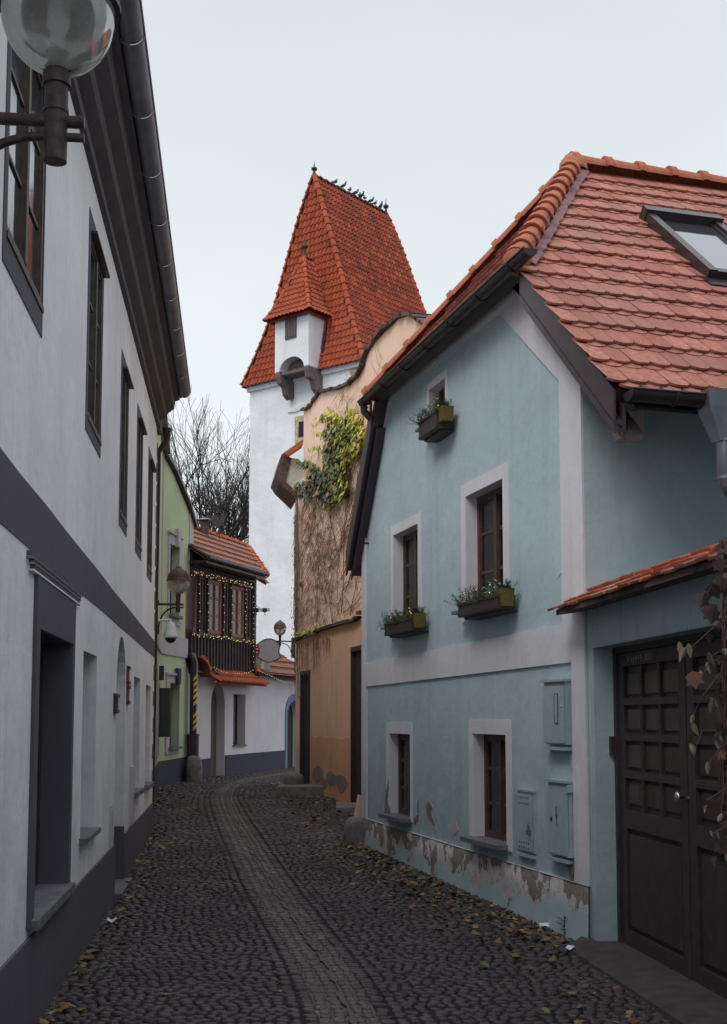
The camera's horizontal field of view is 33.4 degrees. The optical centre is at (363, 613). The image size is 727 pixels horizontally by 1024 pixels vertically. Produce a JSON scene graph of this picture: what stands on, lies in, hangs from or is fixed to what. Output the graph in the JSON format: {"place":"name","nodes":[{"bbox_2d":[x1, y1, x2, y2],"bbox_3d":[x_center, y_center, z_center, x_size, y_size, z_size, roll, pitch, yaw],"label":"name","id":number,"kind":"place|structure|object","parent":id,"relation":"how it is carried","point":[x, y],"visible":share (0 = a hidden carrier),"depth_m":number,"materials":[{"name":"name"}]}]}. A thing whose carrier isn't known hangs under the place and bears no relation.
{"place":"outdoors","nodes":[
{"label":"outdoors","id":0,"kind":"place"},
{"bbox_2d":[48,767,661,1023],"bbox_3d":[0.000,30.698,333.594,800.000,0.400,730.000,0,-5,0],"label":"ground","id":1,"kind":"structure","parent":0,"point":[375,989],"depth_m":8.63,"materials":[{"name":"grey stone"}]},
{"bbox_2d":[0,0,190,1023],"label":"white house","id":2,"kind":"structure","parent":1,"relation":"on","point":[94,381],"depth_m":8.30,"materials":[{"name":"paint"}]},
{"bbox_2d":[6,47,44,312],"bbox_3d":[-1.762,-2.393,6.286,0.064,1.341,1.089,1,-5,-6],"label":"window","id":3,"kind":"structure","parent":2,"relation":"in","point":[26,166],"depth_m":6.27,"materials":[{"name":"brown"}]},
{"bbox_2d":[27,644,75,930],"bbox_3d":[-1.976,0.959,7.306,0.300,1.623,1.554,1,-5,-6],"label":"window","id":4,"kind":"structure","parent":2,"relation":"in","point":[49,898],"depth_m":7.77,"materials":[{"name":"grey stone"}]},
{"bbox_2d":[0,0,120,166],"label":"street lamp","id":5,"kind":"object","parent":2,"relation":"attached to","point":[41,35],"visible":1,"depth_m":4.30,"materials":[{"name":"clear glass"}]},
{"bbox_2d":[79,827,100,843],"bbox_3d":[-2.181,1.675,9.133,0.295,0.039,0.951,1,-5,-6],"label":"window sill","id":6,"kind":"structure","parent":2,"relation":"in","point":[87,834],"depth_m":9.15,"materials":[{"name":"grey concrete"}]},
{"bbox_2d":[88,230,109,445],"bbox_3d":[-2.077,-2.096,9.384,0.105,1.417,0.938,1,-5,-6],"label":"window","id":7,"kind":"structure","parent":2,"relation":"in","point":[99,269],"depth_m":9.39,"materials":[{"name":"brown"}]},
{"bbox_2d":[120,366,133,526],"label":"window","id":8,"kind":"structure","parent":2,"relation":"in","point":[127,381],"depth_m":11.92,"materials":[{"name":"brown"}]},
{"bbox_2d":[134,787,143,796],"bbox_3d":[-2.670,2.025,13.690,0.305,0.054,0.985,1,-5,-6],"label":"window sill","id":9,"kind":"structure","parent":2,"relation":"in","point":[138,791],"depth_m":13.59,"materials":[{"name":"grey stone"}]},
{"bbox_2d":[136,417,147,551],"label":"window","id":10,"kind":"structure","parent":2,"relation":"in","point":[142,430],"depth_m":13.86,"materials":[{"name":"brown"}]},
{"bbox_2d":[144,781,153,789],"bbox_3d":[-2.870,2.210,15.534,0.305,0.054,0.974,1,-5,-6],"label":"window sill","id":11,"kind":"structure","parent":2,"relation":"in","point":[148,785],"depth_m":15.27,"materials":[{"name":"grey stone"}]},
{"bbox_2d":[148,459,156,574],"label":"window","id":12,"kind":"structure","parent":2,"relation":"in","point":[152,469],"depth_m":15.67,"materials":[{"name":"brown"}]},
{"bbox_2d":[154,415,197,798],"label":"green house","id":13,"kind":"structure","parent":1,"relation":"on","point":[178,522],"depth_m":25.94,"materials":[{"name":"paint"}]},
{"bbox_2d":[158,619,177,642],"bbox_3d":[-3.554,0.306,21.819,0.422,0.465,0.260,3,-6,-28],"label":"security camera","id":14,"kind":"object","parent":13,"relation":"attached to","point":[170,635],"visible":0.93,"depth_m":21.78,"materials":[{"name":"white plastic"}]},
{"bbox_2d":[165,668,182,754],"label":"window","id":15,"kind":"structure","parent":13,"relation":"in","point":[175,677],"depth_m":26.04,"materials":[{"name":"grey glass"}]},
{"bbox_2d":[158,566,190,633],"bbox_3d":[-3.437,-0.244,22.064,0.573,1.254,0.442,4,-6,-39],"label":"street lamp","id":16,"kind":"object","parent":13,"relation":"attached to","point":[178,577],"visible":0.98,"depth_m":22.02,"materials":[{"name":"black glass"}]},
{"bbox_2d":[167,528,184,626],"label":"window","id":17,"kind":"structure","parent":13,"relation":"in","point":[175,539],"depth_m":26.16,"materials":[{"name":"grey glass"}]},
{"bbox_2d":[186,651,199,757],"bbox_3d":[-3.859,2.271,27.091,0.286,2.896,0.497,4,-6,-35],"label":"drainpipe","id":18,"kind":"object","parent":13,"relation":"attached to","point":[192,742],"visible":0.84,"depth_m":26.95,"materials":[{"name":"metal"}]},
{"bbox_2d":[185,755,202,781],"bbox_3d":[-3.736,3.436,26.637,0.384,0.621,0.358,0,-5,0],"label":"corner stone","id":19,"kind":"object","parent":1,"relation":"on","point":[194,770],"visible":0.91,"depth_m":26.53,"materials":[{"name":"grey stone"}]},
{"bbox_2d":[187,485,223,529],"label":"bare tree","id":20,"kind":"object","parent":1,"relation":"on","point":[201,514],"depth_m":54.73,"materials":[{"name":"brown plant"}]},
{"bbox_2d":[168,422,248,542],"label":"bare tree","id":21,"kind":"object","parent":1,"relation":"on","point":[214,508],"visible":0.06,"depth_m":56.19,"materials":[{"name":"brown plant"}]},
{"bbox_2d":[168,384,249,535],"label":"bare tree","id":22,"kind":"object","parent":1,"relation":"on","point":[200,445],"visible":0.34,"depth_m":58.75,"materials":[{"name":"brown plant"}]},
{"bbox_2d":[170,430,249,543],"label":"bare tree","id":23,"kind":"object","parent":1,"relation":"on","point":[234,514],"visible":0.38,"depth_m":58.43,"materials":[{"name":"brown plant"}]},
{"bbox_2d":[185,518,295,777],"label":"timber house","id":24,"kind":"structure","parent":1,"relation":"on","point":[245,722],"depth_m":29.58,"materials":[{"name":"white paint"}]},
{"bbox_2d":[185,575,196,629],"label":"window","id":25,"kind":"structure","parent":24,"relation":"in","point":[194,623],"depth_m":27.48,"materials":[{"name":"brown glass"}]},
{"bbox_2d":[199,580,199,630],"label":"string lights","id":26,"kind":"object","parent":24,"relation":"attached to","point":[199,598],"visible":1,"depth_m":27.56,"materials":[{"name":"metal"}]},
{"bbox_2d":[210,689,216,775],"bbox_3d":[-3.696,2.893,28.822,0.048,2.461,0.780,-2,-5,18],"label":"door","id":27,"kind":"structure","parent":24,"relation":"in","point":[213,700],"depth_m":29.04,"materials":[{"name":"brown wood"}]},
{"bbox_2d":[209,580,220,633],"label":"window","id":28,"kind":"structure","parent":24,"relation":"in","point":[214,587],"depth_m":28.51,"materials":[{"name":"red glass"}]},
{"bbox_2d":[211,513,224,538],"bbox_3d":[-3.729,-2.243,31.014,0.370,0.654,0.040,0,-5,0],"label":"weathervane","id":29,"kind":"object","parent":24,"relation":"attached to","point":[216,521],"visible":0.99,"depth_m":31.00,"materials":[{"name":"metal"}]},
{"bbox_2d":[194,572,250,585],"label":"string lights","id":30,"kind":"object","parent":24,"relation":"attached to","point":[222,578],"visible":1,"depth_m":28.75,"materials":[{"name":"metal"}]},
{"bbox_2d":[232,586,243,637],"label":"window","id":31,"kind":"structure","parent":24,"relation":"in","point":[238,593],"depth_m":29.77,"materials":[{"name":"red glass"}]},
{"bbox_2d":[233,694,246,746],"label":"window","id":32,"kind":"structure","parent":24,"relation":"in","point":[234,696],"depth_m":30.27,"materials":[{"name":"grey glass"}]},
{"bbox_2d":[253,594,253,656],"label":"string lights","id":33,"kind":"object","parent":24,"relation":"attached to","point":[253,628],"visible":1,"depth_m":30.38,"materials":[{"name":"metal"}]},
{"bbox_2d":[250,603,269,614],"bbox_3d":[-2.816,-0.093,30.564,0.914,0.327,0.339,0,-5,0],"label":"sign bracket","id":34,"kind":"object","parent":24,"relation":"attached to","point":[256,610],"visible":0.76,"depth_m":30.41,"materials":[{"name":"metal"}]},
{"bbox_2d":[256,638,280,662],"bbox_3d":[-2.458,0.941,30.659,0.744,0.617,0.116,0,-5,5],"label":"hanging sign","id":35,"kind":"object","parent":24,"relation":"attached to","point":[269,650],"visible":0.94,"depth_m":30.64,"materials":[{"name":"metal"}]},
{"bbox_2d":[287,705,292,767],"bbox_3d":[-2.144,3.499,33.391,0.030,2.150,0.950,-2,-5,18],"label":"door","id":36,"kind":"structure","parent":24,"relation":"in","point":[290,714],"depth_m":33.67,"materials":[{"name":"metal"}]},
{"bbox_2d":[275,784,323,795],"bbox_3d":[-1.240,3.372,22.937,0.935,0.220,0.908,1,-5,-6],"label":"doorstep","id":37,"kind":"object","parent":1,"relation":"on","point":[299,790],"visible":0.64,"depth_m":22.51,"materials":[{"name":"stone"}]},
{"bbox_2d":[283,773,304,784],"bbox_3d":[-1.346,3.230,23.381,0.418,0.290,0.417,0,-5,0],"label":"boulder","id":38,"kind":"object","parent":37,"relation":"on","point":[293,778],"visible":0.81,"depth_m":23.26,"materials":[{"name":"stone"}]},
{"bbox_2d":[239,162,426,660],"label":"tower","id":39,"kind":"structure","parent":1,"relation":"on","point":[347,288],"depth_m":48.25,"materials":[{"name":"paint"}]},
{"bbox_2d":[287,401,309,442],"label":"window frame","id":40,"kind":"structure","parent":39,"relation":"in","point":[299,420],"depth_m":47.72,"materials":[{"name":"stone"}]},
{"bbox_2d":[335,801,355,811],"bbox_3d":[-0.188,3.196,19.899,0.600,0.130,1.300,0,-5,0],"label":"doorstep","id":41,"kind":"object","parent":1,"relation":"on","point":[345,806],"visible":0.36,"depth_m":19.50,"materials":[{"name":"stone"}]},
{"bbox_2d":[271,312,430,802],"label":"peach house","id":42,"kind":"structure","parent":1,"relation":"on","point":[328,728],"depth_m":22.27,"materials":[{"name":"paint"}]},
{"bbox_2d":[274,620,294,657],"bbox_3d":[-1.704,0.599,28.356,0.820,0.885,0.313,0,-5,0],"label":"street lamp","id":43,"kind":"object","parent":42,"relation":"attached to","point":[280,628],"visible":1,"depth_m":28.30,"materials":[{"name":"black glass"}]},
{"bbox_2d":[300,670,309,783],"bbox_3d":[-1.154,2.388,24.492,0.090,2.451,1.036,1,-5,-13],"label":"door","id":44,"kind":"structure","parent":42,"relation":"in","point":[305,683],"depth_m":24.73,"materials":[{"name":"wood"}]},
{"bbox_2d":[287,342,380,696],"bbox_3d":[-0.662,-1.295,22.475,0.265,5.821,9.991,1,-5,-14],"label":"climbing plant","id":45,"kind":"object","parent":42,"relation":"attached to","point":[354,432],"visible":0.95,"depth_m":22.65,"materials":[{"name":"green plant"}]},
{"bbox_2d":[350,645,360,802],"bbox_3d":[-0.067,1.908,19.986,0.090,2.742,0.989,1,-5,-13],"label":"door","id":46,"kind":"structure","parent":42,"relation":"in","point":[355,666],"depth_m":20.31,"materials":[{"name":"wood"}]},
{"bbox_2d":[346,151,726,939],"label":"blue house","id":47,"kind":"structure","parent":1,"relation":"on","point":[576,315],"depth_m":10.84,"materials":[{"name":"teal paint"}]},
{"bbox_2d":[378,723,412,822],"bbox_3d":[0.420,1.790,13.740,0.280,1.088,0.955,1,-5,-16],"label":"window","id":48,"kind":"structure","parent":47,"relation":"in","point":[399,736],"depth_m":14.03,"materials":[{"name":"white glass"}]},
{"bbox_2d":[381,512,421,639],"bbox_3d":[0.485,-0.402,13.666,0.320,1.326,1.114,1,-5,-16],"label":"window","id":49,"kind":"structure","parent":47,"relation":"in","point":[406,536],"depth_m":14.04,"materials":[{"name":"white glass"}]},
{"bbox_2d":[377,603,428,637],"bbox_3d":[0.421,0.067,13.296,0.402,0.351,1.213,1,-5,-16],"label":"window box","id":50,"kind":"object","parent":47,"relation":"attached to","point":[397,625],"visible":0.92,"depth_m":13.21,"materials":[{"name":"brown wood"}]},
{"bbox_2d":[406,606,425,627],"bbox_3d":[0.553,0.030,12.889,0.235,0.258,0.252,0,-5,0],"label":"flower pot","id":51,"kind":"object","parent":50,"relation":"in","point":[418,619],"visible":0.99,"depth_m":12.80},
{"bbox_2d":[407,394,453,442],"bbox_3d":[0.687,-2.013,12.513,0.438,0.396,0.818,1,-5,-17],"label":"window box","id":52,"kind":"object","parent":47,"relation":"attached to","point":[432,429],"visible":0.94,"depth_m":12.41,"materials":[{"name":"brown wood"}]},
{"bbox_2d":[433,397,454,422],"bbox_3d":[0.802,-2.056,12.186,0.192,0.261,0.288,1,-5,-11],"label":"flower pot","id":53,"kind":"object","parent":52,"relation":"in","point":[445,412],"visible":1,"depth_m":12.12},
{"bbox_2d":[415,368,447,443],"bbox_3d":[0.783,-2.177,12.772,0.320,0.650,0.647,1,-5,-16],"label":"window","id":54,"kind":"structure","parent":47,"relation":"in","point":[439,385],"depth_m":12.95,"materials":[{"name":"white glass"}]},
{"bbox_2d":[451,462,509,622],"bbox_3d":[1.142,-0.633,11.374,0.320,1.361,1.193,1,-5,-16],"label":"window","id":55,"kind":"structure","parent":47,"relation":"in","point":[485,523],"depth_m":11.68,"materials":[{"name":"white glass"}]},
{"bbox_2d":[442,579,520,619],"bbox_3d":[1.058,-0.137,11.030,0.425,0.326,1.205,1,-5,-16],"label":"window box","id":56,"kind":"object","parent":47,"relation":"on","point":[485,606],"visible":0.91,"depth_m":10.92,"materials":[{"name":"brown wood"}]},
{"bbox_2d":[492,578,519,605],"bbox_3d":[1.208,-0.195,10.586,0.225,0.273,0.357,1,-5,-15],"label":"flower pot","id":57,"kind":"object","parent":56,"relation":"in","point":[506,591],"visible":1,"depth_m":10.51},
{"bbox_2d":[460,720,512,851],"bbox_3d":[1.172,1.557,11.112,0.280,1.148,1.027,1,-5,-16],"label":"window","id":58,"kind":"structure","parent":47,"relation":"in","point":[489,741],"depth_m":11.35,"materials":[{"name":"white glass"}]},
{"bbox_2d":[611,410,643,442],"bbox_3d":[2.065,-1.465,9.472,0.225,0.224,0.120,1,-5,-16],"label":"wall light","id":59,"kind":"object","parent":47,"relation":"attached to","point":[637,417],"visible":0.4,"depth_m":9.44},
{"bbox_2d":[547,543,726,1023],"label":"garage","id":60,"kind":"structure","parent":1,"relation":"on","point":[657,941],"depth_m":8.10,"materials":[{"name":"teal paint"}]},
{"bbox_2d":[618,644,692,979],"bbox_3d":[2.014,1.328,8.345,0.062,2.160,1.305,1,-5,-7],"label":"door leaf","id":61,"kind":"structure","parent":60,"relation":"in","point":[655,832],"depth_m":8.30,"materials":[{"name":"brown wood"}]},
{"bbox_2d":[677,537,726,867],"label":"hanging vine","id":62,"kind":"object","parent":60,"relation":"hanging from","point":[717,708],"visible":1,"depth_m":6.12,"materials":[{"name":"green plant"}]},
{"bbox_2d":[685,638,726,998],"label":"door leaf","id":63,"kind":"structure","parent":60,"relation":"in","point":[708,882],"depth_m":7.44,"materials":[{"name":"brown wood"}]},
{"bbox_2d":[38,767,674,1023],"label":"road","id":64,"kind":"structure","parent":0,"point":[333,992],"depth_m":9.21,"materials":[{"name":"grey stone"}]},
{"bbox_2d":[39,777,646,1023],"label":"fallen leaves","id":65,"kind":"object","parent":64,"relation":"on","point":[81,968],"visible":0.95,"depth_m":10.49,"materials":[{"name":"brown plant"}]},
{"bbox_2d":[342,816,363,845],"bbox_3d":[-0.058,2.728,15.152,0.418,0.374,0.418,0,-5,0],"label":"corner stone","id":66,"kind":"object","parent":64,"relation":"on","point":[353,833],"visible":0.63,"depth_m":15.00,"materials":[{"name":"grey stone"}]},
{"bbox_2d":[538,923,548,927],"bbox_3d":[1.449,2.511,9.740,0.107,0.042,0.082,0,-5,0],"label":"paper scrap","id":67,"kind":"object","parent":64,"relation":"on","point":[543,924],"visible":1,"depth_m":9.75,"materials":[{"name":"white paper"}]},
{"bbox_2d":[556,916,565,934],"bbox_3d":[1.575,2.447,9.486,0.145,0.169,0.141,3,-6,-33],"label":"weed","id":68,"kind":"object","parent":64,"relation":"on","point":[561,924],"visible":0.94,"depth_m":9.48,"materials":[{"name":"green plant"}]},
{"bbox_2d":[559,945,573,949],"bbox_3d":[1.479,2.435,8.814,0.125,0.035,0.088,0,-5,0],"label":"paper scrap","id":69,"kind":"object","parent":64,"relation":"on","point":[569,947],"visible":1,"depth_m":8.82,"materials":[{"name":"white paper"}]},
{"bbox_2d":[133,0,726,543],"label":"sky","id":70,"kind":"structure","parent":0,"point":[454,115],"materials":[{"name":"white"}]}
]}

